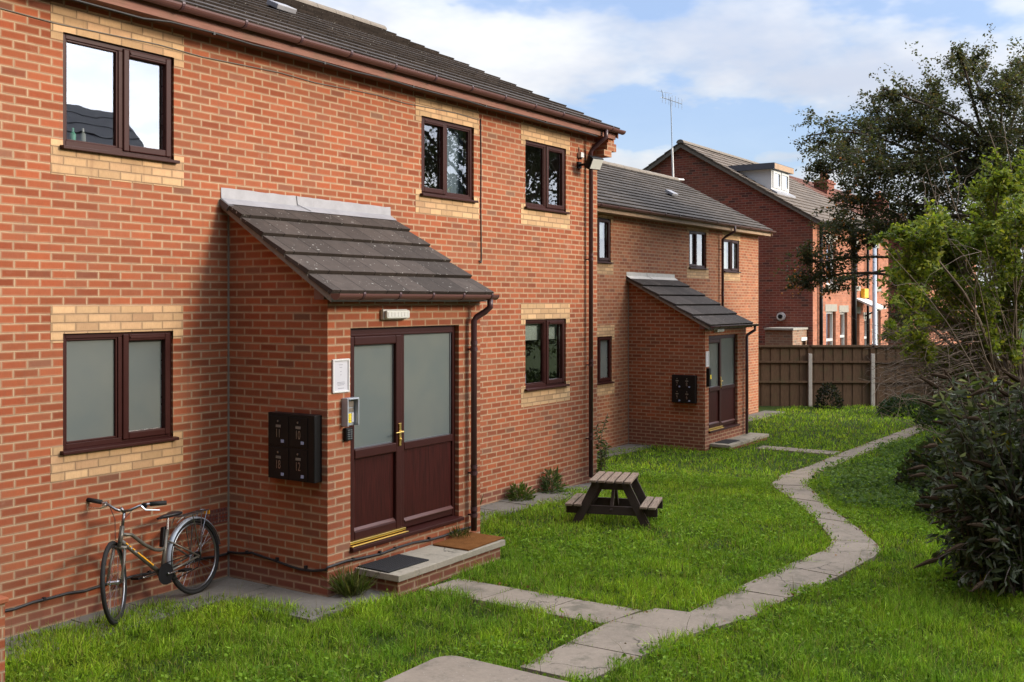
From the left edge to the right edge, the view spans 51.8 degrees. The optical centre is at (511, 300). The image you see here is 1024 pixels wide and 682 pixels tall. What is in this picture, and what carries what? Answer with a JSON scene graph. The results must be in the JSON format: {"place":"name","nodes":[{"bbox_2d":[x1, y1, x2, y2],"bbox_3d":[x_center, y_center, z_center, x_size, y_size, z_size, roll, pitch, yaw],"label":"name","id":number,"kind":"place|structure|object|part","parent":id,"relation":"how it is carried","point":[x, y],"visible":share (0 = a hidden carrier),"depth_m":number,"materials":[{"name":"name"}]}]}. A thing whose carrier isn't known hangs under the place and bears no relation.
{"place":"outdoors","nodes":[
{"label":"outdoors","id":0,"kind":"place"},
{"bbox_2d":[5,410,784,664],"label":"pavement","id":1,"kind":"structure","parent":0,"point":[227,585],"depth_m":9.78,"materials":[{"name":"grey concrete"}]},
{"bbox_2d":[86,498,219,624],"bbox_3d":[-3.211,2.212,9.462,0.594,1.064,1.680,-7,-3,24],"label":"bicycle","id":2,"kind":"object","parent":1,"relation":"on","point":[165,573],"visible":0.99,"depth_m":9.48,"materials":[{"name":"metal"}]},
{"bbox_2d":[319,564,380,597],"bbox_3d":[-1.476,2.580,9.825,0.543,0.319,0.602,0,0,34],"label":"weed","id":3,"kind":"object","parent":1,"relation":"on","point":[349,585],"visible":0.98,"depth_m":9.74,"materials":[{"name":"green plant"}]},
{"bbox_2d":[593,414,611,472],"bbox_3d":[1.420,2.318,16.346,0.322,1.128,0.320,0,0,34],"label":"sapling","id":4,"kind":"object","parent":1,"relation":"on","point":[601,454],"visible":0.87,"depth_m":16.38,"materials":[{"name":"green plant"}]},
{"bbox_2d":[448,524,472,537],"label":"weed","id":5,"kind":"object","parent":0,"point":[459,532],"visible":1,"depth_m":11.31,"materials":[{"name":"green plant"}]},
{"bbox_2d":[5,307,1023,681],"bbox_3d":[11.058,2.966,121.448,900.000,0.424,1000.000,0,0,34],"label":"lawn","id":6,"kind":"structure","parent":0,"point":[661,457],"depth_m":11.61,"materials":[{"name":"green plant"}]},
{"bbox_2d":[0,595,8,681],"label":"brick pillar","id":7,"kind":"structure","parent":6,"relation":"on","point":[3,600],"depth_m":7.13,"materials":[{"name":"brick"}]},
{"bbox_2d":[0,0,625,637],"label":"apartment block","id":8,"kind":"structure","parent":6,"relation":"on","point":[206,264],"depth_m":10.34,"materials":[{"name":"red brick"}]},
{"bbox_2d":[70,128,75,139],"bbox_3d":[-3.863,-1.437,9.266,0.052,0.170,0.052,0,0,34],"label":"bottle","id":9,"kind":"object","parent":8,"relation":"on","point":[72,135],"visible":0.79,"depth_m":9.25,"materials":[{"name":"green glass"}]},
{"bbox_2d":[80,128,85,141],"bbox_3d":[-3.808,-1.442,9.349,0.048,0.180,0.048,0,0,34],"label":"bottle","id":10,"kind":"object","parent":8,"relation":"on","point":[82,136],"visible":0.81,"depth_m":9.33,"materials":[{"name":"white glass"}]},
{"bbox_2d":[60,331,178,454],"bbox_3d":[-3.535,0.796,9.485,0.148,1.032,1.204,0,0,34],"label":"window","id":11,"kind":"structure","parent":8,"relation":"in","point":[117,385],"depth_m":9.49,"materials":[{"name":"brown plastic"}]},
{"bbox_2d":[60,33,179,163],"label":"window","id":12,"kind":"structure","parent":8,"relation":"in","point":[121,97],"depth_m":10.92,"materials":[{"name":"clear glass"}]},
{"bbox_2d":[5,526,470,611],"bbox_3d":[-2.506,2.495,9.972,5.247,0.100,1.238,0,0,-31],"label":"cable","id":13,"kind":"object","parent":8,"relation":"attached to","point":[276,559],"visible":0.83,"depth_m":9.99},
{"bbox_2d":[0,8,478,119],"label":"cable","id":14,"kind":"object","parent":8,"relation":"attached to","point":[217,59],"visible":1,"depth_m":10.28,"materials":[{"name":"black plastic"}]},
{"bbox_2d":[268,411,321,482],"bbox_3d":[-2.053,1.373,9.923,0.610,0.625,0.115,0,0,34],"label":"mailbox unit","id":15,"kind":"object","parent":8,"relation":"attached to","point":[294,446],"visible":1,"depth_m":9.85,"materials":[{"name":"black plastic"}]},
{"bbox_3d":[-2.213,1.228,9.970,0.269,0.276,0.016,0,0,34],"label":"door","id":16,"kind":"part","parent":15,"relation":"part of","materials":[{"name":"black plastic"}]},
{"bbox_3d":[-2.213,1.532,9.970,0.269,0.294,0.016,0,0,34],"label":"door","id":17,"kind":"part","parent":15,"relation":"part of","materials":[{"name":"black plastic"}]},
{"bbox_3d":[-1.996,1.228,9.825,0.236,0.276,0.016,0,0,34],"label":"door","id":18,"kind":"part","parent":15,"relation":"part of","materials":[{"name":"black plastic"}]},
{"bbox_3d":[-1.996,1.532,9.825,0.236,0.294,0.016,0,0,34],"label":"door","id":19,"kind":"part","parent":15,"relation":"part of","materials":[{"name":"black plastic"}]},
{"bbox_2d":[72,0,597,136],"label":"gutter","id":20,"kind":"object","parent":8,"relation":"attached to","point":[188,26],"visible":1,"depth_m":10.98,"materials":[{"name":"brown plastic"}]},
{"bbox_2d":[332,358,349,392],"bbox_3d":[-1.607,0.702,9.899,0.019,0.316,0.227,0,0,34],"label":"notice board","id":21,"kind":"object","parent":8,"relation":"attached to","point":[340,375],"visible":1,"depth_m":9.89,"materials":[{"name":"white paper"}]},
{"bbox_2d":[343,427,352,440],"bbox_3d":[-1.548,1.258,9.960,0.050,0.123,0.095,0,0,34],"label":"keypad","id":22,"kind":"object","parent":8,"relation":"attached to","point":[347,433],"visible":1,"depth_m":9.93,"materials":[{"name":"black plastic"}]},
{"bbox_2d":[342,397,358,426],"bbox_3d":[-1.526,1.048,9.962,0.084,0.265,0.163,0,0,34],"label":"intercom","id":23,"kind":"object","parent":8,"relation":"attached to","point":[350,410],"visible":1,"depth_m":9.97,"materials":[{"name":"grey metal"}]},
{"bbox_2d":[380,309,409,319],"bbox_3d":[-1.159,0.134,10.509,0.087,0.103,0.380,0,0,34],"label":"bulkhead light","id":24,"kind":"object","parent":8,"relation":"attached to","point":[390,314],"visible":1,"depth_m":10.44,"materials":[{"name":"white plastic"}]},
{"bbox_2d":[350,325,463,551],"bbox_3d":[-1.080,1.322,10.775,0.165,2.125,1.780,0,0,34],"label":"entrance door","id":25,"kind":"structure","parent":8,"relation":"in","point":[402,446],"depth_m":10.73,"materials":[{"name":"brown plastic"}]},
{"bbox_2d":[420,116,477,202],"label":"window","id":26,"kind":"structure","parent":8,"relation":"in","point":[446,147],"depth_m":13.96,"materials":[{"name":"glass"}]},
{"bbox_2d":[479,119,481,262],"bbox_3d":[-0.420,-1.471,14.096,0.027,1.938,0.069,0,0,34],"label":"cable","id":27,"kind":"object","parent":8,"relation":"attached to","point":[481,190],"visible":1,"depth_m":14.11,"materials":[{"name":"plastic"}]},
{"bbox_2d":[524,140,569,213],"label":"window","id":28,"kind":"structure","parent":8,"relation":"in","point":[544,164],"depth_m":16.64,"materials":[{"name":"glass"}]},
{"bbox_2d":[524,319,569,390],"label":"window","id":29,"kind":"structure","parent":8,"relation":"in","point":[544,338],"depth_m":15.92,"materials":[{"name":"brown plastic"}]},
{"bbox_2d":[578,147,583,158],"bbox_3d":[1.063,-2.285,16.281,0.069,0.190,0.090,0,0,34],"label":"motion sensor","id":30,"kind":"object","parent":8,"relation":"attached to","point":[580,155],"visible":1,"depth_m":16.26,"materials":[{"name":"white plastic"}]},
{"bbox_2d":[577,155,603,169],"bbox_3d":[1.204,-2.120,16.232,0.269,0.207,0.351,0,0,-44],"label":"floodlight","id":31,"kind":"object","parent":8,"relation":"attached to","point":[593,162],"visible":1,"depth_m":16.13,"materials":[{"name":"black plastic"}]},
{"bbox_2d":[355,539,504,596],"bbox_3d":[-0.780,2.750,10.665,0.543,0.400,1.790,0,0,34],"label":"door step","id":32,"kind":"object","parent":6,"relation":"on","point":[441,564],"depth_m":10.35,"materials":[{"name":"beige concrete"}]},
{"bbox_2d":[358,554,428,572],"bbox_3d":[-1.146,2.543,10.218,0.415,0.012,0.603,0,0,34],"label":"doormat","id":33,"kind":"object","parent":32,"relation":"on","point":[393,563],"visible":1,"depth_m":10.18,"materials":[{"name":"rubber"}]},
{"bbox_2d":[433,532,503,550],"bbox_3d":[-0.455,2.545,11.163,0.472,0.016,0.692,0,0,34],"label":"doormat","id":34,"kind":"object","parent":32,"relation":"on","point":[472,541],"visible":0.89,"depth_m":11.11,"materials":[{"name":"brown fabric"}]},
{"bbox_2d":[383,656,567,681],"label":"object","id":35,"kind":"structure","parent":6,"relation":"on","point":[450,669],"depth_m":7.52,"materials":[{"name":"grey concrete"}]},
{"bbox_2d":[505,481,537,500],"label":"weed","id":36,"kind":"object","parent":6,"relation":"on","point":[519,492],"visible":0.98,"depth_m":14.57,"materials":[{"name":"green plant"}]},
{"bbox_2d":[538,465,566,493],"bbox_3d":[0.577,2.630,15.372,0.494,0.464,0.515,0,0,1],"label":"weed","id":37,"kind":"object","parent":6,"relation":"on","point":[556,484],"visible":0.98,"depth_m":15.34,"materials":[{"name":"green plant"}]},
{"bbox_2d":[565,471,662,529],"bbox_3d":[1.281,2.505,13.174,1.130,0.623,0.729,0,0,15],"label":"picnic table","id":38,"kind":"object","parent":6,"relation":"on","point":[642,507],"visible":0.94,"depth_m":12.98,"materials":[{"name":"brown wood"}]},
{"bbox_2d":[597,161,776,450],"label":"apartment block","id":39,"kind":"structure","parent":6,"relation":"on","point":[677,272],"depth_m":23.16,"materials":[{"name":"red brick"}]},
{"bbox_2d":[597,218,613,263],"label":"window","id":40,"kind":"structure","parent":39,"relation":"in","point":[603,225],"depth_m":22.48,"materials":[{"name":"clear glass"}]},
{"bbox_2d":[597,336,614,384],"bbox_3d":[1.806,1.251,22.108,0.148,1.002,1.200,0,0,34],"label":"window","id":41,"kind":"structure","parent":39,"relation":"in","point":[603,343],"depth_m":22.40,"materials":[{"name":"brown plastic"}]},
{"bbox_2d":[656,90,683,180],"bbox_3d":[4.687,-4.892,31.258,0.988,2.687,0.126,0,0,-27],"label":"tv aerial","id":42,"kind":"object","parent":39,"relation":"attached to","point":[665,98],"visible":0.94,"depth_m":31.28,"materials":[{"name":"white paint"}]},
{"bbox_2d":[672,374,696,403],"bbox_3d":[3.662,1.870,22.405,0.540,0.590,0.115,0,0,34],"label":"mailbox unit","id":43,"kind":"object","parent":39,"relation":"attached to","point":[684,388],"visible":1,"depth_m":22.35,"materials":[{"name":"black plastic"}]},
{"bbox_3d":[3.517,1.735,22.442,0.234,0.259,0.015,0,0,34],"label":"door","id":44,"kind":"part","parent":43,"relation":"part of","materials":[{"name":"black plastic"}]},
{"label":"door","id":45,"kind":"part","parent":43,"relation":"part of","materials":[{"name":"black plastic"}]},
{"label":"door","id":46,"kind":"part","parent":43,"relation":"part of","materials":[{"name":"black plastic"}]},
{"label":"door","id":47,"kind":"part","parent":43,"relation":"part of","materials":[{"name":"black plastic"}]},
{"bbox_2d":[689,230,708,269],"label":"window","id":48,"kind":"structure","parent":39,"relation":"in","point":[696,239],"depth_m":26.75,"materials":[{"name":"clear glass"}]},
{"bbox_2d":[705,351,708,366],"bbox_3d":[4.134,1.228,22.283,0.019,0.325,0.165,0,0,34],"label":"notice board","id":49,"kind":"object","parent":39,"relation":"attached to","point":[706,358],"visible":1,"depth_m":22.26,"materials":[{"name":"white paper"}]},
{"bbox_2d":[707,368,710,386],"bbox_3d":[4.168,1.615,22.282,0.077,0.390,0.090,0,0,34],"label":"intercom","id":50,"kind":"object","parent":39,"relation":"attached to","point":[708,377],"visible":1,"depth_m":22.25,"materials":[{"name":"black plastic"}]},
{"bbox_2d":[714,329,723,331],"bbox_3d":[4.474,0.632,22.733,0.087,0.085,0.400,0,0,34],"label":"bulkhead light","id":51,"kind":"object","parent":39,"relation":"attached to","point":[718,330],"visible":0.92,"depth_m":22.61,"materials":[{"name":"white plastic"}]},
{"bbox_2d":[709,334,739,432],"bbox_3d":[4.606,1.773,23.078,0.165,2.065,1.680,0,0,34],"label":"entrance door","id":52,"kind":"structure","parent":39,"relation":"in","point":[721,347],"depth_m":23.13,"materials":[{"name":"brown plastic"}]},
{"bbox_2d":[724,239,740,272],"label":"window","id":53,"kind":"structure","parent":39,"relation":"in","point":[730,246],"depth_m":28.21,"materials":[{"name":"glass"}]},
{"bbox_2d":[710,432,768,450],"bbox_3d":[5.053,3.192,23.254,0.468,0.315,2.350,0,0,34],"label":"door step","id":54,"kind":"object","parent":6,"relation":"on","point":[749,438],"depth_m":23.08,"materials":[{"name":"grey concrete"}]},
{"bbox_2d":[715,439,739,443],"bbox_3d":[4.645,3.028,22.727,0.320,0.012,0.620,0,0,34],"label":"doormat","id":55,"kind":"object","parent":54,"relation":"on","point":[727,441],"visible":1,"depth_m":22.66,"materials":[{"name":"rubber"}]},
{"bbox_2d":[642,139,887,344],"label":"terrace house","id":56,"kind":"structure","parent":6,"relation":"on","point":[774,196],"depth_m":35.00,"materials":[{"name":"red brick"}]},
{"bbox_2d":[825,304,836,344],"bbox_3d":[10.563,1.180,35.121,0.172,2.140,1.290,0,0,34],"label":"window","id":57,"kind":"structure","parent":56,"relation":"in","point":[829,308],"depth_m":35.31,"materials":[{"name":"white plastic"}]},
{"bbox_2d":[825,234,837,288],"bbox_3d":[10.612,-1.300,35.125,0.250,1.880,1.310,0,0,34],"label":"window","id":58,"kind":"structure","parent":56,"relation":"in","point":[827,283],"depth_m":35.31,"materials":[{"name":"white plastic"}]},
{"bbox_2d":[839,305,848,344],"bbox_3d":[11.365,1.650,36.323,0.172,3.000,1.100,0,0,34],"label":"window","id":59,"kind":"structure","parent":56,"relation":"in","point":[844,308],"depth_m":36.54,"materials":[{"name":"white plastic"}]},
{"bbox_2d":[861,289,868,297],"bbox_3d":[12.775,-0.280,38.159,0.158,0.340,0.520,0,0,34],"label":"alarm box","id":60,"kind":"object","parent":56,"relation":"attached to","point":[864,293],"visible":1,"depth_m":37.97,"materials":[{"name":"yellow plastic"}]},
{"bbox_2d":[863,312,870,344],"bbox_3d":[13.001,1.780,38.778,0.172,2.740,1.040,0,0,34],"label":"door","id":61,"kind":"structure","parent":56,"relation":"in","point":[864,313],"depth_m":38.94,"materials":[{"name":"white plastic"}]},
{"bbox_2d":[877,304,881,343],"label":"window","id":62,"kind":"structure","parent":56,"relation":"in","point":[880,304],"depth_m":40.32,"materials":[{"name":"white plastic"}]},
{"bbox_2d":[764,327,807,344],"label":"outhouse","id":63,"kind":"structure","parent":6,"relation":"on","point":[785,335],"depth_m":32.73,"materials":[{"name":"brick"}]},
{"bbox_2d":[813,382,844,410],"bbox_3d":[9.254,2.795,30.817,0.874,0.869,0.860,0,0,34],"label":"bush","id":64,"kind":"object","parent":6,"relation":"on","point":[821,392],"visible":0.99,"depth_m":30.69,"materials":[{"name":"green plant"}]},
{"bbox_2d":[871,245,877,344],"bbox_3d":[13.451,0.420,37.012,1.685,5.660,0.265,0,0,0],"label":"street lamp","id":65,"kind":"object","parent":6,"relation":"on","point":[874,297],"visible":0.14,"depth_m":36.95,"materials":[{"name":"white metal"}]},
{"bbox_2d":[811,427,945,511],"bbox_3d":[8.056,2.910,19.235,4.103,0.470,11.510,0,0,34],"label":"ground cover","id":66,"kind":"object","parent":6,"relation":"on","point":[901,489],"visible":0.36,"depth_m":17.24,"materials":[{"name":"green plant"}]},
{"bbox_2d":[789,173,975,344],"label":"terrace house","id":67,"kind":"structure","parent":6,"relation":"on","point":[825,192],"depth_m":54.29,"materials":[{"name":"red brick"}]},
{"bbox_2d":[758,345,1023,405],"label":"fence","id":68,"kind":"object","parent":6,"relation":"on","point":[793,375],"visible":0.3,"depth_m":31.58,"materials":[{"name":"brown wood"}]},
{"bbox_2d":[769,23,1023,368],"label":"tree","id":69,"kind":"object","parent":6,"relation":"on","point":[914,128],"visible":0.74,"depth_m":23.03,"materials":[{"name":"green plant"}]},
{"bbox_2d":[875,392,929,417],"bbox_3d":[11.052,2.877,29.149,1.925,0.718,1.905,0,0,34],"label":"bramble","id":70,"kind":"object","parent":6,"relation":"on","point":[890,402],"visible":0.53,"depth_m":28.91,"materials":[{"name":"green plant"}]},
{"bbox_2d":[892,435,965,492],"bbox_3d":[7.140,2.668,16.946,2.034,1.135,2.043,0,0,34],"label":"bramble","id":71,"kind":"object","parent":6,"relation":"on","point":[920,459],"visible":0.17,"depth_m":16.93,"materials":[{"name":"green plant"}]},
{"bbox_2d":[841,113,1023,454],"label":"shrub","id":72,"kind":"object","parent":6,"relation":"on","point":[996,240],"visible":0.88,"depth_m":15.17,"materials":[{"name":"green plant"}]},
{"bbox_2d":[914,448,961,517],"bbox_3d":[6.382,2.458,13.962,2.055,1.203,2.043,0,0,34],"label":"bramble","id":73,"kind":"object","parent":6,"relation":"on","point":[922,492],"visible":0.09,"depth_m":14.13,"materials":[{"name":"green plant"}]},
{"bbox_2d":[913,382,984,431],"bbox_3d":[11.374,2.594,26.054,2.705,1.285,2.770,0,0,34],"label":"bramble","id":74,"kind":"object","parent":6,"relation":"on","point":[926,412],"visible":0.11,"depth_m":26.11,"materials":[{"name":"green plant"}]},
{"bbox_2d":[906,365,1023,597],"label":"bush","id":75,"kind":"object","parent":6,"relation":"on","point":[983,517],"visible":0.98,"depth_m":9.67,"materials":[{"name":"green plant"}]},
{"bbox_2d":[310,0,1023,306],"label":"sky","id":76,"kind":"structure","parent":0,"point":[740,72],"materials":[{"name":"blue"}]},
{"bbox_2d":[422,424,932,681],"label":"path","id":77,"kind":"structure","parent":0,"point":[586,657],"depth_m":9.57,"materials":[{"name":"grey concrete"}]},
{"bbox_2d":[466,426,927,671],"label":"fallen leaves","id":78,"kind":"object","parent":77,"relation":"on","point":[746,581],"visible":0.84,"depth_m":10.73,"materials":[{"name":"plant"}]}
]}

